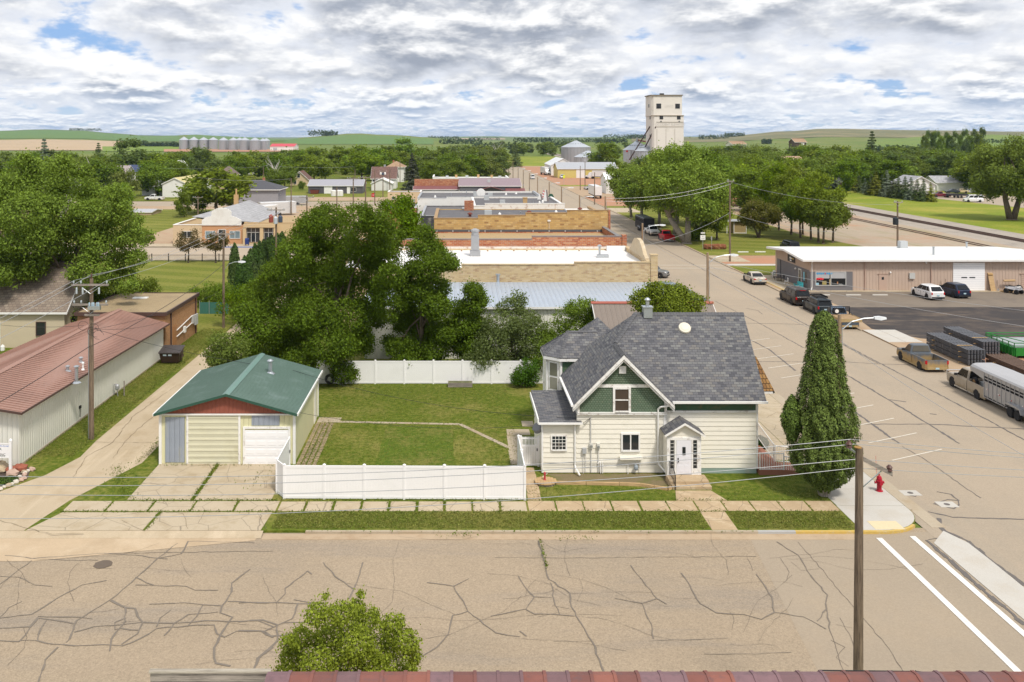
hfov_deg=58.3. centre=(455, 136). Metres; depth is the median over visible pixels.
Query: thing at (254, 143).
grain bin
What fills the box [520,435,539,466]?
gate
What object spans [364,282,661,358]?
metal building
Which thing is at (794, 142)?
house
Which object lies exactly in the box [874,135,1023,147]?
meadow
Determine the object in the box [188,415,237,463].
overhead door
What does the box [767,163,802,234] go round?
park tree
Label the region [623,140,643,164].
grain bin
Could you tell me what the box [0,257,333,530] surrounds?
alley
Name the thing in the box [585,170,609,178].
box truck
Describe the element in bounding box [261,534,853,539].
gutter
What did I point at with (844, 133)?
pasture field
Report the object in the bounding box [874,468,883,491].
fire hydrant
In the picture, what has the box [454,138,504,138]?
soil field
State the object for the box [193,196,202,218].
utility pole
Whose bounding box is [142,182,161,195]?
shed
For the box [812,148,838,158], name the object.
tree
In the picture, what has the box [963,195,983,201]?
van
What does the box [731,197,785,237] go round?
park tree
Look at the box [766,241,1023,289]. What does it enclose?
shop
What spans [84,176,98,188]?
tree
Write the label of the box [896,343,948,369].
pickup truck
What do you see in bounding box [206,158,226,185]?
tree
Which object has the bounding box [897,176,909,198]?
spruce tree
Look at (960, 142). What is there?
poplar tree
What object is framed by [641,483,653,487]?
edging timber
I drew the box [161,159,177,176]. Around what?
tree
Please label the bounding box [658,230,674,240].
pickup truck
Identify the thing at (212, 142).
grain bin
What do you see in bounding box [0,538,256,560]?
dust patch
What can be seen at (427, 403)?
power line
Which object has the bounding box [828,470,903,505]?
sidewalk
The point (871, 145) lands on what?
spruce tree
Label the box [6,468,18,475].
boulder
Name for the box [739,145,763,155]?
tree
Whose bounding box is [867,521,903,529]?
ramp pad
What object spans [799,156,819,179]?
tree
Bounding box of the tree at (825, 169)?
[803,153,847,187]
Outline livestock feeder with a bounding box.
[985,332,1023,356]
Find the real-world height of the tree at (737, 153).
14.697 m
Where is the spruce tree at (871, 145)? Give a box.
[864,131,876,151]
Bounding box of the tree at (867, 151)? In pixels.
[857,146,881,162]
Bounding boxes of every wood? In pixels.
[0,141,999,177]
[69,128,1023,152]
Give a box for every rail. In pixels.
[556,154,1023,241]
[850,217,994,246]
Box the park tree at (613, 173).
[604,158,637,217]
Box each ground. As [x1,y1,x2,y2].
[0,133,922,527]
[147,228,172,243]
[308,197,387,200]
[519,166,970,371]
[522,167,600,184]
[566,188,613,196]
[585,197,748,205]
[731,206,1023,249]
[985,351,1023,361]
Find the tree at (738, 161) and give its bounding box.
[734,156,743,165]
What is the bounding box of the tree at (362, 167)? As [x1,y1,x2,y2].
[335,150,385,178]
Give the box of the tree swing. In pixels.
[325,344,334,383]
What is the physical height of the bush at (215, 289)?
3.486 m
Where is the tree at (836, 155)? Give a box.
[826,151,846,159]
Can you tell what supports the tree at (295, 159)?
on the lawn at (337, 175)
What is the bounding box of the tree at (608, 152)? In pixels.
[582,141,622,166]
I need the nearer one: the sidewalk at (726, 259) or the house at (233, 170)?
the sidewalk at (726, 259)
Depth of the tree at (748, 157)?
343.87 m
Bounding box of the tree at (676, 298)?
[625,278,712,311]
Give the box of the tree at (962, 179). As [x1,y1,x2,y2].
[947,165,974,188]
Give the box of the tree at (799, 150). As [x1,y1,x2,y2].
[790,145,813,159]
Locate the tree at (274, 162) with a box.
[265,158,279,175]
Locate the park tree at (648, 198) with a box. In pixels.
[642,142,703,234]
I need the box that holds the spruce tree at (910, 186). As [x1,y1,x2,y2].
[903,177,916,200]
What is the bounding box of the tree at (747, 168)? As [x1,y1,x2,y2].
[731,161,765,199]
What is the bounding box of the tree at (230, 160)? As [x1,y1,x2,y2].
[206,151,242,172]
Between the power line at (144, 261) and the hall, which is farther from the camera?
the hall
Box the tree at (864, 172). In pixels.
[845,159,874,184]
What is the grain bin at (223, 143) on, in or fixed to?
on the scoria pad at (185, 150)
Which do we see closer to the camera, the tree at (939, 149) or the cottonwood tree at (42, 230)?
the cottonwood tree at (42, 230)
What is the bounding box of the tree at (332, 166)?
[312,157,337,178]
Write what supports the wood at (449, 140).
on the ground at (854, 143)
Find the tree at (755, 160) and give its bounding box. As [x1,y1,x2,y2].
[733,156,768,171]
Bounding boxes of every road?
[0,528,926,681]
[50,247,313,255]
[71,201,383,205]
[751,532,1023,670]
[937,194,1023,207]
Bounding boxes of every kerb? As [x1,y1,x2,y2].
[305,530,757,533]
[523,168,861,330]
[757,530,795,533]
[770,394,911,511]
[795,524,914,533]
[809,290,1013,291]
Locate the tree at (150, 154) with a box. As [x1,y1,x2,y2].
[143,150,162,160]
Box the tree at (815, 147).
[800,144,822,150]
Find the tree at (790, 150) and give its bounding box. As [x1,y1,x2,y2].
[780,144,796,154]
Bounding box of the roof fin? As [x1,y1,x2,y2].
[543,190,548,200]
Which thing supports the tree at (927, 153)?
on the lawn at (991, 216)
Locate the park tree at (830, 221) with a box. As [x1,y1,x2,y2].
[798,192,846,243]
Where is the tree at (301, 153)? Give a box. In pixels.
[291,150,306,162]
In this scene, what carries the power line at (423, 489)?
attached to the utility pole at (858, 603)
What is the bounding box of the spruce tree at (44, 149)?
[38,139,51,163]
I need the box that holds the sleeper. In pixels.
[559,155,1023,242]
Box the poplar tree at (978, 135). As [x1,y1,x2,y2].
[974,132,983,150]
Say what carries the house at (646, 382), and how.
on the lawn at (518, 401)
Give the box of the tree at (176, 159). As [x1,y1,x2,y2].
[162,158,188,169]
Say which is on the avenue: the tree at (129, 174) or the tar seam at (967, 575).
the tar seam at (967, 575)
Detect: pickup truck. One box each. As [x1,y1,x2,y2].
[144,194,164,199]
[644,225,659,235]
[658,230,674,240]
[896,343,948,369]
[935,191,950,196]
[946,367,988,399]
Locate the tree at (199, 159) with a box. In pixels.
[185,144,218,174]
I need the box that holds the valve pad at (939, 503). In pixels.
[898,490,958,506]
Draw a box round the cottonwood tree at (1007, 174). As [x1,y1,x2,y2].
[961,133,1023,219]
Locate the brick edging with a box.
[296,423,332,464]
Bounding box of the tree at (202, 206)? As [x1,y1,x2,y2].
[187,174,213,211]
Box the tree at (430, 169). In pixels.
[419,160,444,178]
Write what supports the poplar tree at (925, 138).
on the lawn at (991, 216)
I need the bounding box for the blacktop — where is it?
[845,307,1023,338]
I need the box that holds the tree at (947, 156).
[928,150,959,175]
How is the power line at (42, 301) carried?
attached to the utility pole at (92, 307)
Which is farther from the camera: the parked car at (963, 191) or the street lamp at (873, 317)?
the parked car at (963, 191)
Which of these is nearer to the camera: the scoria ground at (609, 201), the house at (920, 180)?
the scoria ground at (609, 201)
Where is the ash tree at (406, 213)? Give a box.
[366,190,423,237]
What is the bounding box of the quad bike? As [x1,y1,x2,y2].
[1003,285,1023,294]
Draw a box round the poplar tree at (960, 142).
[954,133,962,151]
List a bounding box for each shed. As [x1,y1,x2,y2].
[132,209,162,214]
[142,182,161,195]
[162,174,211,196]
[270,144,298,149]
[307,179,366,193]
[544,157,568,174]
[553,162,616,177]
[600,173,613,193]
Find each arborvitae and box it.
[227,242,239,290]
[232,263,243,304]
[241,255,247,269]
[242,262,254,308]
[246,248,255,264]
[251,261,258,278]
[252,242,260,264]
[257,240,265,263]
[258,259,265,281]
[261,239,269,266]
[266,237,274,266]
[270,234,274,257]
[274,232,283,257]
[280,231,289,257]
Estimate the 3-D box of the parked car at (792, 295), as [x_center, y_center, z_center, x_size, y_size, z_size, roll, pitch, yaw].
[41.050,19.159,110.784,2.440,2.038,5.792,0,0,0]
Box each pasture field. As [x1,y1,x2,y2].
[10,129,159,135]
[631,129,1023,141]
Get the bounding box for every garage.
[153,353,322,463]
[370,177,393,190]
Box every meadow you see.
[102,146,178,150]
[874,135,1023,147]
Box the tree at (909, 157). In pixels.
[898,153,927,175]
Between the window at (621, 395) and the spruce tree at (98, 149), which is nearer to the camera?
the window at (621, 395)
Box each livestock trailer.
[635,214,654,230]
[970,363,1023,420]
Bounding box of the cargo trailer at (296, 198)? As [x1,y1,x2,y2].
[286,196,307,204]
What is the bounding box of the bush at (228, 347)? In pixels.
[199,329,251,367]
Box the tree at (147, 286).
[127,275,162,291]
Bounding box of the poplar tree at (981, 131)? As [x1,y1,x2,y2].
[978,124,986,143]
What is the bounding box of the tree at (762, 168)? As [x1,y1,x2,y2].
[757,161,775,176]
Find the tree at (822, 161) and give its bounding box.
[814,154,838,180]
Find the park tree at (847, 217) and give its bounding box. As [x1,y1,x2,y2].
[819,199,856,242]
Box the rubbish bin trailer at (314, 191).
[310,189,319,193]
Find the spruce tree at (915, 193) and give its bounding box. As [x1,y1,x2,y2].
[909,179,920,199]
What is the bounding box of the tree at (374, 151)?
[367,147,390,159]
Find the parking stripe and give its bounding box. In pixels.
[752,338,941,459]
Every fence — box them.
[84,253,214,260]
[199,301,228,313]
[275,435,526,499]
[316,359,542,383]
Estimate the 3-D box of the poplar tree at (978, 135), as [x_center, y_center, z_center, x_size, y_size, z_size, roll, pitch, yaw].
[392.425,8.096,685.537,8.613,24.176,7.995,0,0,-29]
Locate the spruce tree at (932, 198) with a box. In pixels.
[925,182,937,201]
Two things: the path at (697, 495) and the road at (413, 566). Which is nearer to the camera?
the road at (413, 566)
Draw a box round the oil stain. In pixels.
[93,560,112,567]
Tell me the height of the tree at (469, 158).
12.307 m
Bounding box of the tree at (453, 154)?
[441,151,457,160]
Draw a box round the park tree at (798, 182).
[785,175,819,234]
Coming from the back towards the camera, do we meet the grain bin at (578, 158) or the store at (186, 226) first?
the grain bin at (578, 158)
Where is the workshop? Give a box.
[0,309,169,465]
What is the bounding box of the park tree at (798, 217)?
[783,181,826,239]
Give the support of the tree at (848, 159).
on the lawn at (991, 216)
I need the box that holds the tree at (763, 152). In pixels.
[749,146,778,158]
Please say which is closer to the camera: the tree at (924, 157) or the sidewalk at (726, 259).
the sidewalk at (726, 259)
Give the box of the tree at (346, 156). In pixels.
[337,149,369,174]
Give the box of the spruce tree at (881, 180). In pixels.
[879,174,884,188]
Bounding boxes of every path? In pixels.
[317,417,533,464]
[526,467,541,500]
[676,490,726,500]
[701,511,737,529]
[727,264,774,265]
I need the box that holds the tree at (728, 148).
[719,143,737,154]
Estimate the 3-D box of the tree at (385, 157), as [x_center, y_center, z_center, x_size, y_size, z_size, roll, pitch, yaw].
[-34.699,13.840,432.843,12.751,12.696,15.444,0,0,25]
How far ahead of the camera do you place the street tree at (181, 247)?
144.35 m
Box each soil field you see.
[0,139,118,149]
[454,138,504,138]
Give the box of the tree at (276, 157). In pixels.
[260,152,284,173]
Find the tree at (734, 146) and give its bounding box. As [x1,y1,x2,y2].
[722,142,746,151]
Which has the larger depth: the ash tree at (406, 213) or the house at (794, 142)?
the house at (794, 142)
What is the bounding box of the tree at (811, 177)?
[803,170,824,189]
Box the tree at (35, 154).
[14,148,40,159]
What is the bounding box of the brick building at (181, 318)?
[74,292,199,344]
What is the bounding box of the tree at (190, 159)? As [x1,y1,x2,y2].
[178,153,197,174]
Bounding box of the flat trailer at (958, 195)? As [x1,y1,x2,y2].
[942,193,970,197]
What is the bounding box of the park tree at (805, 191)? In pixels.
[788,169,847,242]
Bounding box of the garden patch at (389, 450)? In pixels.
[375,427,453,465]
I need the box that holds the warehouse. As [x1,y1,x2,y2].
[388,190,421,202]
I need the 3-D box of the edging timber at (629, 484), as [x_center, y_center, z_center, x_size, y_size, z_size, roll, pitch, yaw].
[9.985,19.920,52.361,1.176,0.160,0.140,0,0,6]
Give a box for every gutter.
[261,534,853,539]
[772,390,945,527]
[934,531,1023,618]
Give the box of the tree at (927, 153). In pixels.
[917,149,935,155]
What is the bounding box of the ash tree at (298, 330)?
[225,198,411,385]
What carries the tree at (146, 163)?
on the lawn at (337, 175)
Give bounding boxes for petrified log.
[703,243,725,248]
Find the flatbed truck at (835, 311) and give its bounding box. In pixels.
[827,306,861,327]
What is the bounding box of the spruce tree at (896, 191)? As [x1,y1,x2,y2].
[890,176,902,198]
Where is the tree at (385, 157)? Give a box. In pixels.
[373,153,394,165]
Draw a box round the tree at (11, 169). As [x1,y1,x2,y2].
[3,158,58,176]
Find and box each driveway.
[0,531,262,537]
[27,512,271,530]
[128,464,215,499]
[195,464,275,499]
[608,208,639,211]
[722,256,774,263]
[864,330,921,341]
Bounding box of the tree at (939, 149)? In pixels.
[933,144,962,153]
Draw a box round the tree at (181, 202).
[172,190,192,217]
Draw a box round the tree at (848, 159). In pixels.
[840,155,870,178]
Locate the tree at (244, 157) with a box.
[236,154,254,174]
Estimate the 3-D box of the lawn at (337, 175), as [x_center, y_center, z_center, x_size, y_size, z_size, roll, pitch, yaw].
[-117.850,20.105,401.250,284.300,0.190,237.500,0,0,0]
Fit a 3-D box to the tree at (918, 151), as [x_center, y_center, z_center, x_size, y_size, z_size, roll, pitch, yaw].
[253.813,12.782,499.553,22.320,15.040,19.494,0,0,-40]
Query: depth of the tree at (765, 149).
507.83 m
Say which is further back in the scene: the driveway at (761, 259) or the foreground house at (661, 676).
the driveway at (761, 259)
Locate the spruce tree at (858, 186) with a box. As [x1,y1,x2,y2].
[852,175,862,192]
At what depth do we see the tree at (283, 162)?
425.57 m
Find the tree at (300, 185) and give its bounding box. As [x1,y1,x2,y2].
[297,181,305,188]
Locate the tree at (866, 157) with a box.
[856,147,884,185]
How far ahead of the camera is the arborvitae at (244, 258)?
107.75 m
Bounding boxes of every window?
[36,322,45,335]
[183,231,191,237]
[205,231,214,238]
[230,231,239,238]
[551,435,566,450]
[613,387,630,412]
[621,433,639,451]
[803,271,806,282]
[815,272,845,285]
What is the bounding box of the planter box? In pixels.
[448,381,471,386]
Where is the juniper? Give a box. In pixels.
[779,310,863,496]
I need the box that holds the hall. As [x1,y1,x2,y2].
[76,165,134,185]
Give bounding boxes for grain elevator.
[629,93,683,159]
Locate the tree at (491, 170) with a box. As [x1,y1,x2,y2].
[481,161,506,176]
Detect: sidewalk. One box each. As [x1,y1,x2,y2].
[63,501,279,510]
[67,244,256,246]
[138,256,291,259]
[278,501,526,510]
[527,501,838,510]
[709,256,749,261]
[758,394,804,459]
[763,275,794,288]
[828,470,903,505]
[837,506,913,529]
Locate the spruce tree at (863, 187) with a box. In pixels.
[860,178,868,193]
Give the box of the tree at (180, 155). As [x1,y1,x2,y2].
[171,152,188,162]
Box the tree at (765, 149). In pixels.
[759,145,777,153]
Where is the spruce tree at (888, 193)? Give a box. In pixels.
[886,177,895,197]
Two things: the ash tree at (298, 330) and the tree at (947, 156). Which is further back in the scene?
the tree at (947, 156)
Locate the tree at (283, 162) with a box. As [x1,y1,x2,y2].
[267,153,287,166]
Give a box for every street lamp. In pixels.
[641,223,665,241]
[706,252,737,300]
[837,314,886,388]
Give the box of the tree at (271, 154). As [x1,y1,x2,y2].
[262,150,280,161]
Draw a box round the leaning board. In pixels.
[987,273,995,290]
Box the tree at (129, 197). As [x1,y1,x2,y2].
[101,179,135,206]
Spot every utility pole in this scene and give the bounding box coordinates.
[71,273,108,439]
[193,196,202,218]
[211,230,245,327]
[267,207,284,282]
[290,178,291,214]
[299,195,313,210]
[347,177,358,220]
[360,176,370,210]
[374,170,374,204]
[594,172,594,204]
[726,180,733,260]
[846,440,892,669]
[893,201,902,246]
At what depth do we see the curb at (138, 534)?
46.06 m
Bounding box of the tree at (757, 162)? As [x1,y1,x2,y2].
[742,156,765,182]
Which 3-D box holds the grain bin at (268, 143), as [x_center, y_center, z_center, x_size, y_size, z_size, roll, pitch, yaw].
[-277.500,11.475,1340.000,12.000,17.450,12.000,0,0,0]
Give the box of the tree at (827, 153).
[820,151,838,159]
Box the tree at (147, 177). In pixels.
[135,159,177,195]
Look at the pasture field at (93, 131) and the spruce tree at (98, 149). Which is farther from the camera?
the pasture field at (93, 131)
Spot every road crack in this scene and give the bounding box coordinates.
[0,387,262,533]
[0,535,918,670]
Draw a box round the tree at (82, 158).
[71,151,95,165]
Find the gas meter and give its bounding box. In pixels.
[114,381,124,395]
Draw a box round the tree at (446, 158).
[435,149,461,175]
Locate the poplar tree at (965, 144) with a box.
[959,126,969,152]
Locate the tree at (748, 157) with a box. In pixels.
[734,152,776,167]
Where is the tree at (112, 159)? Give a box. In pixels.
[82,154,127,184]
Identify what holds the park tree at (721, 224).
on the lawn at (750, 242)
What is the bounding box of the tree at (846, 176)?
[828,159,861,193]
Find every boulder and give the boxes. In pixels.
[0,460,8,472]
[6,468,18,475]
[14,463,27,471]
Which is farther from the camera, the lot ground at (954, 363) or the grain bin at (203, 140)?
the grain bin at (203, 140)
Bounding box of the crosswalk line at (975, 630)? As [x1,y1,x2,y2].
[877,536,1023,670]
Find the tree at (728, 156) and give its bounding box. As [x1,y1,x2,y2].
[719,154,735,163]
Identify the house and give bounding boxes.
[0,262,104,347]
[131,165,158,181]
[218,166,239,188]
[239,178,287,202]
[265,670,1023,681]
[290,170,312,184]
[370,165,398,188]
[386,160,406,181]
[530,298,799,489]
[725,141,745,145]
[788,138,806,148]
[889,175,937,193]
[926,176,972,190]
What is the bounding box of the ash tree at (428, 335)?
[377,220,463,365]
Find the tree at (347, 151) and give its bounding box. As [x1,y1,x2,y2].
[336,147,357,155]
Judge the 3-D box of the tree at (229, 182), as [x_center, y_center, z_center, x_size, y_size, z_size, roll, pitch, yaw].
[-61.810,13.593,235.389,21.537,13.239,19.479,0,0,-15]
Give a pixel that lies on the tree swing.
(327, 376)
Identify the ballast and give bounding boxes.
[555,155,1023,245]
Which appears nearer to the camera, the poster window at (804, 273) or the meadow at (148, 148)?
the poster window at (804, 273)
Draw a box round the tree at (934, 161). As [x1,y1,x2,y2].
[922,155,947,177]
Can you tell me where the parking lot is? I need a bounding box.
[809,292,1023,306]
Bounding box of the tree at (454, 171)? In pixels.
[444,158,475,176]
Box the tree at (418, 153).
[417,146,430,156]
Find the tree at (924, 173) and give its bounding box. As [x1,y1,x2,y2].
[911,156,932,177]
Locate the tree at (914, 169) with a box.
[892,157,921,175]
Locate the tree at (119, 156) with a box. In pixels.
[105,152,128,164]
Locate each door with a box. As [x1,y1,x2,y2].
[173,325,176,344]
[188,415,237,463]
[218,229,225,242]
[245,430,287,463]
[314,385,315,423]
[324,186,331,192]
[576,170,584,177]
[879,274,886,289]
[953,263,984,289]
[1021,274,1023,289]
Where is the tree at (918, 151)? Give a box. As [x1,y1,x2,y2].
[909,146,932,157]
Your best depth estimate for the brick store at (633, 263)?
94.00 m
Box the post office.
[243,216,309,243]
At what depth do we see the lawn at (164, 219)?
219.55 m
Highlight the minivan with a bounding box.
[780,240,799,246]
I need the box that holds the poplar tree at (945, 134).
[944,131,950,148]
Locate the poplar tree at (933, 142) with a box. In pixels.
[929,130,936,146]
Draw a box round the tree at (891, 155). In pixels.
[872,150,912,181]
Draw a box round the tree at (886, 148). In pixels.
[880,145,900,150]
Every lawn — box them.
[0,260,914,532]
[1,171,485,200]
[1,209,213,242]
[27,206,357,243]
[90,261,282,331]
[166,192,387,200]
[463,157,560,165]
[604,206,863,254]
[615,163,1023,233]
[731,266,774,274]
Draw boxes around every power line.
[0,275,89,323]
[0,346,89,401]
[0,439,850,477]
[0,468,852,518]
[1,280,106,337]
[1,281,72,317]
[8,444,853,485]
[11,459,855,495]
[74,233,209,280]
[92,267,219,345]
[93,232,221,274]
[93,328,249,363]
[94,294,214,329]
[107,233,230,280]
[293,370,568,417]
[303,413,532,427]
[710,271,808,327]
[711,267,1020,325]
[713,261,1023,310]
[732,182,880,204]
[840,340,1022,454]
[856,444,1023,457]
[863,468,1023,477]
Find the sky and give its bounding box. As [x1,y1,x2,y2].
[0,0,1023,136]
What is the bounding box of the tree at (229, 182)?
[173,166,256,208]
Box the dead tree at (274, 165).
[267,156,281,174]
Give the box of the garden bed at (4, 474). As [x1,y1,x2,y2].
[0,467,29,486]
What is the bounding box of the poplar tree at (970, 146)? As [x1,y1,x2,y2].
[965,134,973,153]
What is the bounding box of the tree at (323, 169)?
[294,154,336,178]
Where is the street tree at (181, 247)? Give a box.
[172,228,204,262]
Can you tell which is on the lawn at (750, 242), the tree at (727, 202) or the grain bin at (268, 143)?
the tree at (727, 202)
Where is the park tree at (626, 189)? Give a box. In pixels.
[613,165,649,213]
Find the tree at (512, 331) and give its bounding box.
[458,287,547,370]
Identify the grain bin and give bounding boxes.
[179,137,188,148]
[189,137,198,148]
[199,137,207,148]
[208,137,217,148]
[219,137,227,149]
[228,137,238,149]
[239,137,249,149]
[249,137,260,149]
[260,138,266,149]
[265,138,269,148]
[561,140,590,161]
[574,150,590,161]
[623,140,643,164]
[635,144,650,158]
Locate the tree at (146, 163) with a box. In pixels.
[135,155,173,186]
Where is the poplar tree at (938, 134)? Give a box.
[933,128,941,147]
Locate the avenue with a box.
[503,166,1023,586]
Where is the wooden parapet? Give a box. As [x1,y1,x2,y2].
[149,669,271,681]
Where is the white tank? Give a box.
[331,190,335,195]
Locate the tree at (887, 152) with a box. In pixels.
[879,147,896,156]
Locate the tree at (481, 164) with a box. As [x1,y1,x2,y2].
[467,156,488,176]
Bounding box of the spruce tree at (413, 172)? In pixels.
[400,153,420,189]
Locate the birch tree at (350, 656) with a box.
[265,585,425,670]
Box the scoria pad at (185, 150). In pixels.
[164,149,289,151]
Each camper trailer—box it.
[257,201,297,214]
[262,204,277,215]
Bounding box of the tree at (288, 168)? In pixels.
[274,162,298,186]
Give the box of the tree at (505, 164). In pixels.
[492,155,512,176]
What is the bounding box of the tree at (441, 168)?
[418,155,445,178]
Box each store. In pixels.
[173,218,202,243]
[192,189,279,243]
[344,228,657,329]
[359,226,626,248]
[413,179,458,191]
[417,189,538,223]
[421,205,463,231]
[432,174,508,178]
[434,201,609,231]
[458,178,524,190]
[471,195,564,208]
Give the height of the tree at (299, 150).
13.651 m
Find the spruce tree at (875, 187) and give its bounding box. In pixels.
[866,171,881,195]
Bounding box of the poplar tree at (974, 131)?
[970,127,979,149]
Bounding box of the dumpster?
[158,345,184,362]
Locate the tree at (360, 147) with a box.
[337,144,369,157]
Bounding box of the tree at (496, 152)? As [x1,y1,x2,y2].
[487,149,503,166]
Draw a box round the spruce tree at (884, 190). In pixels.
[876,170,891,196]
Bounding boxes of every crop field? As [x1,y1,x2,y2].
[0,130,306,140]
[283,135,432,143]
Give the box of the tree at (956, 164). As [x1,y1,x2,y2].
[944,156,968,175]
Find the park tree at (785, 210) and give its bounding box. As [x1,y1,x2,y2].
[777,189,804,237]
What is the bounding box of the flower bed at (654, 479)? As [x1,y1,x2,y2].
[548,474,668,485]
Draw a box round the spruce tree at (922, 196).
[915,179,931,201]
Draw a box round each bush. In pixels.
[188,279,233,307]
[199,329,251,367]
[214,278,281,318]
[507,357,541,386]
[527,295,597,371]
[684,219,708,240]
[758,435,769,449]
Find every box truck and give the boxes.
[540,167,550,174]
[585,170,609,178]
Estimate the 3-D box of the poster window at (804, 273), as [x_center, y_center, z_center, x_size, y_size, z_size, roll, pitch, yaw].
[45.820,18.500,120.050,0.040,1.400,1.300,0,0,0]
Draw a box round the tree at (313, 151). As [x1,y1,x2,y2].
[303,147,321,156]
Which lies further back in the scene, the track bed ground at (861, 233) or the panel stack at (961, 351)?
the track bed ground at (861, 233)
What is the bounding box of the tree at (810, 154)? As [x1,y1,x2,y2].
[800,148,819,159]
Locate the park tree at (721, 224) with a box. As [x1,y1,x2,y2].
[699,202,737,239]
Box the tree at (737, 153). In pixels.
[729,147,749,160]
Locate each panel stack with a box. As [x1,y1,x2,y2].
[926,332,985,364]
[943,326,999,354]
[986,354,1023,374]
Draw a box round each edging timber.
[555,481,585,484]
[586,481,618,485]
[620,482,640,485]
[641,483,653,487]
[654,485,667,489]
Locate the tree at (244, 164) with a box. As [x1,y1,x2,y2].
[233,159,249,175]
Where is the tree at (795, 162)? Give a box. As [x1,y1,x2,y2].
[775,155,810,172]
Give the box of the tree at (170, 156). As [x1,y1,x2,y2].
[163,151,176,159]
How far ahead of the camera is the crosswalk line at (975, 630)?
39.77 m
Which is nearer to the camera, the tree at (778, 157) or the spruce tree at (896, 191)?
the spruce tree at (896, 191)
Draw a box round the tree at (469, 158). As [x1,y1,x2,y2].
[462,154,478,176]
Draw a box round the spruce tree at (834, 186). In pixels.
[829,176,839,189]
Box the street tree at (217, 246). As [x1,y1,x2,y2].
[199,232,230,262]
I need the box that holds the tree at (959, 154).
[929,149,967,168]
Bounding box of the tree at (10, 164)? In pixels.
[1,161,14,175]
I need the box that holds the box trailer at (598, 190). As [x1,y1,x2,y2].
[588,184,601,198]
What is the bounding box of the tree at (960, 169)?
[947,153,1002,182]
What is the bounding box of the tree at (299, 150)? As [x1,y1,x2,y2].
[291,148,304,156]
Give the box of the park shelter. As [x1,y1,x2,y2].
[728,219,746,232]
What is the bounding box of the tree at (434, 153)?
[419,145,445,161]
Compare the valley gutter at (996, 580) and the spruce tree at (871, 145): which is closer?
the valley gutter at (996, 580)
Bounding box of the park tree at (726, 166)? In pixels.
[689,144,738,211]
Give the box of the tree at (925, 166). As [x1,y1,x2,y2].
[907,153,936,173]
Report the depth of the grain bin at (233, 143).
1284.58 m
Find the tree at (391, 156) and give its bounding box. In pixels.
[368,149,404,165]
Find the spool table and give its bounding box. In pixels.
[535,476,556,486]
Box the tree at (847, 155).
[832,150,865,164]
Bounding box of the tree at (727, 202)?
[723,186,736,210]
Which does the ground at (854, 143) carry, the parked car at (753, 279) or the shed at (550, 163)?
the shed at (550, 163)
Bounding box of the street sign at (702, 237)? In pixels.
[700,232,704,239]
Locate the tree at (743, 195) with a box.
[730,166,764,208]
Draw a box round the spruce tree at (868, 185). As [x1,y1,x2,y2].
[863,174,873,194]
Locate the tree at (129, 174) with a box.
[108,168,140,191]
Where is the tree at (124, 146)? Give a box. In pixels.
[112,134,150,164]
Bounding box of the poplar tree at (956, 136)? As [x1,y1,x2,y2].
[949,129,959,151]
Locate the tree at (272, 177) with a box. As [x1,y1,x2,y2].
[262,164,291,184]
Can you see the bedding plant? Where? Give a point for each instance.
(6, 480)
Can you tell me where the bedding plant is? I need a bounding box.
[2,475,19,484]
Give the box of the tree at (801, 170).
[755,161,812,199]
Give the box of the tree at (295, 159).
[289,152,316,172]
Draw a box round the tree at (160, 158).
[139,154,169,165]
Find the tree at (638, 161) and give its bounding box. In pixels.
[634,154,646,165]
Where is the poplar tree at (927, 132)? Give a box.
[923,128,931,147]
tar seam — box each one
[0,541,829,681]
[526,171,1023,624]
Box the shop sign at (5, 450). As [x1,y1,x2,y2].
[0,438,11,469]
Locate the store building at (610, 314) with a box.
[588,301,715,328]
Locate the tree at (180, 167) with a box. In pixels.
[171,160,193,178]
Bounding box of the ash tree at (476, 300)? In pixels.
[445,276,494,360]
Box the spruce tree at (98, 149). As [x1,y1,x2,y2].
[95,143,102,153]
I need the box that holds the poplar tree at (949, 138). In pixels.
[945,134,953,148]
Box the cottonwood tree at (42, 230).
[0,147,158,321]
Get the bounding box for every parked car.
[658,266,669,277]
[662,281,690,290]
[743,271,766,283]
[779,285,810,304]
[802,293,832,313]
[911,283,944,299]
[939,282,970,297]
[944,189,959,192]
[958,189,968,192]
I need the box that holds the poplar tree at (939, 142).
[936,135,945,151]
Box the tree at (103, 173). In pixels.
[79,152,123,186]
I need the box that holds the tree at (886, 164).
[870,157,909,181]
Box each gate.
[278,437,290,464]
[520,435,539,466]
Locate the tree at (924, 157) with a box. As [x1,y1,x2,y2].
[916,152,935,163]
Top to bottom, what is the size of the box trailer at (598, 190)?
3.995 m
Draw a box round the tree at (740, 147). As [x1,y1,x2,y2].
[737,143,750,153]
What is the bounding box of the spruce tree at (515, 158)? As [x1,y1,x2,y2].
[509,142,523,166]
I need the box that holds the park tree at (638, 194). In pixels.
[626,158,683,228]
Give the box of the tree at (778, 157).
[771,150,793,163]
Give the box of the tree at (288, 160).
[283,155,296,169]
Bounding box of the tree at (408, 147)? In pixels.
[393,137,416,159]
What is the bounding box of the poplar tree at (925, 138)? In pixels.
[920,134,930,148]
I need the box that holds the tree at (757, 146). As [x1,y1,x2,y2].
[747,143,781,153]
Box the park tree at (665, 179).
[633,137,734,243]
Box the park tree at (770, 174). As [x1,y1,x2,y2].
[748,159,803,229]
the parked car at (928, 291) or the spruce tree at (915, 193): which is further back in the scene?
the spruce tree at (915, 193)
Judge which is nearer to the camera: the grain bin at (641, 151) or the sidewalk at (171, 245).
the sidewalk at (171, 245)

